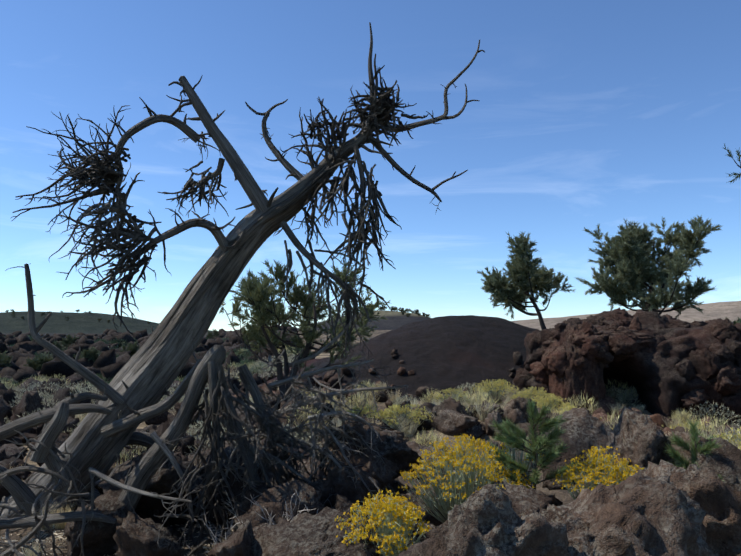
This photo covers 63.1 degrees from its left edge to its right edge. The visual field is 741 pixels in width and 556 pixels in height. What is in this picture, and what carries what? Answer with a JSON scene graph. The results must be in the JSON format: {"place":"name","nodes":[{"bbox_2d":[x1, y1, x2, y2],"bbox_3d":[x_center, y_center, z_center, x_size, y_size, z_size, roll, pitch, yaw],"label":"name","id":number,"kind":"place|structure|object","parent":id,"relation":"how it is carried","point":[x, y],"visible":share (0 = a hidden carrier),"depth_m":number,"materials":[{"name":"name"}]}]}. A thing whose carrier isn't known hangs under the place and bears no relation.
{"place":"outdoors","nodes":[
{"label":"outdoors","id":0,"kind":"place"},
{"bbox_2d":[0,311,212,332],"bbox_3d":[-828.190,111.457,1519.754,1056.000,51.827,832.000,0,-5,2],"label":"hill","id":1,"kind":"structure","parent":0,"point":[56,322],"depth_m":1332.77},
{"bbox_2d":[297,310,430,329],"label":"distant hill","id":2,"kind":"structure","parent":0,"point":[395,320],"depth_m":691.14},
{"bbox_2d":[0,330,740,555],"bbox_3d":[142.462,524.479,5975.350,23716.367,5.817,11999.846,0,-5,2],"label":"ground","id":3,"kind":"structure","parent":0,"point":[564,497],"depth_m":5.86,"materials":[{"name":"brown soil"}]},
{"bbox_2d":[0,479,414,555],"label":"wood chip litter","id":4,"kind":"object","parent":3,"relation":"on","point":[59,536],"visible":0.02,"depth_m":4.25,"materials":[{"name":"brown wood"}]},
{"bbox_2d":[0,22,484,555],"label":"dead pine","id":5,"kind":"object","parent":3,"relation":"on","point":[78,462],"visible":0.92,"depth_m":4.62,"materials":[{"name":"grey wood"}]},
{"bbox_2d":[196,469,453,553],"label":"dry twigs","id":6,"kind":"object","parent":3,"relation":"on","point":[269,520],"visible":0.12,"depth_m":3.64,"materials":[{"name":"wood"}]},
{"bbox_2d":[0,144,740,402],"bbox_3d":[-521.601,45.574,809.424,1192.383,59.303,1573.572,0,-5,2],"label":"pine trees","id":7,"kind":"object","parent":3,"relation":"on","point":[542,279],"depth_m":19.54,"materials":[{"name":"green plant"}]},
{"bbox_2d":[0,324,740,555],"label":"lava rocks","id":8,"kind":"object","parent":3,"relation":"on","point":[658,505],"visible":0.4,"depth_m":3.87,"materials":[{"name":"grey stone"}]},
{"bbox_2d":[0,327,740,555],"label":"sage and grass","id":9,"kind":"object","parent":3,"relation":"on","point":[626,396],"visible":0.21,"depth_m":10.95,"materials":[{"name":"green plant"}]},
{"bbox_2d":[249,315,540,400],"bbox_3d":[1.869,2.658,19.232,15.000,2.927,12.962,0,-5,2],"label":"cinder cone","id":10,"kind":"object","parent":3,"relation":"on","point":[445,353],"visible":0.31,"depth_m":16.17,"materials":[{"name":"black gravel"}]},
{"bbox_2d":[335,379,740,555],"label":"rabbitbrush","id":11,"kind":"object","parent":3,"relation":"on","point":[392,506],"depth_m":3.70,"materials":[{"name":"yellow plant"}]},
{"bbox_2d":[484,398,725,488],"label":"pine saplings","id":12,"kind":"object","parent":3,"relation":"on","point":[508,428],"depth_m":3.81,"materials":[{"name":"green plant"}]},
{"bbox_2d":[511,307,740,420],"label":"lava rock outcrop","id":13,"kind":"object","parent":3,"relation":"on","point":[666,365],"visible":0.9,"depth_m":11.39,"materials":[{"name":"brown stone"}]},
{"bbox_2d":[0,0,740,330],"label":"sky","id":14,"kind":"structure","parent":0,"point":[587,114],"materials":[{"name":"blue"}]},
{"bbox_2d":[512,301,740,329],"bbox_3d":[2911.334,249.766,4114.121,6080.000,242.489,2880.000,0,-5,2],"label":"hill","id":15,"kind":"structure","parent":0,"point":[730,311],"depth_m":3828.19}
]}

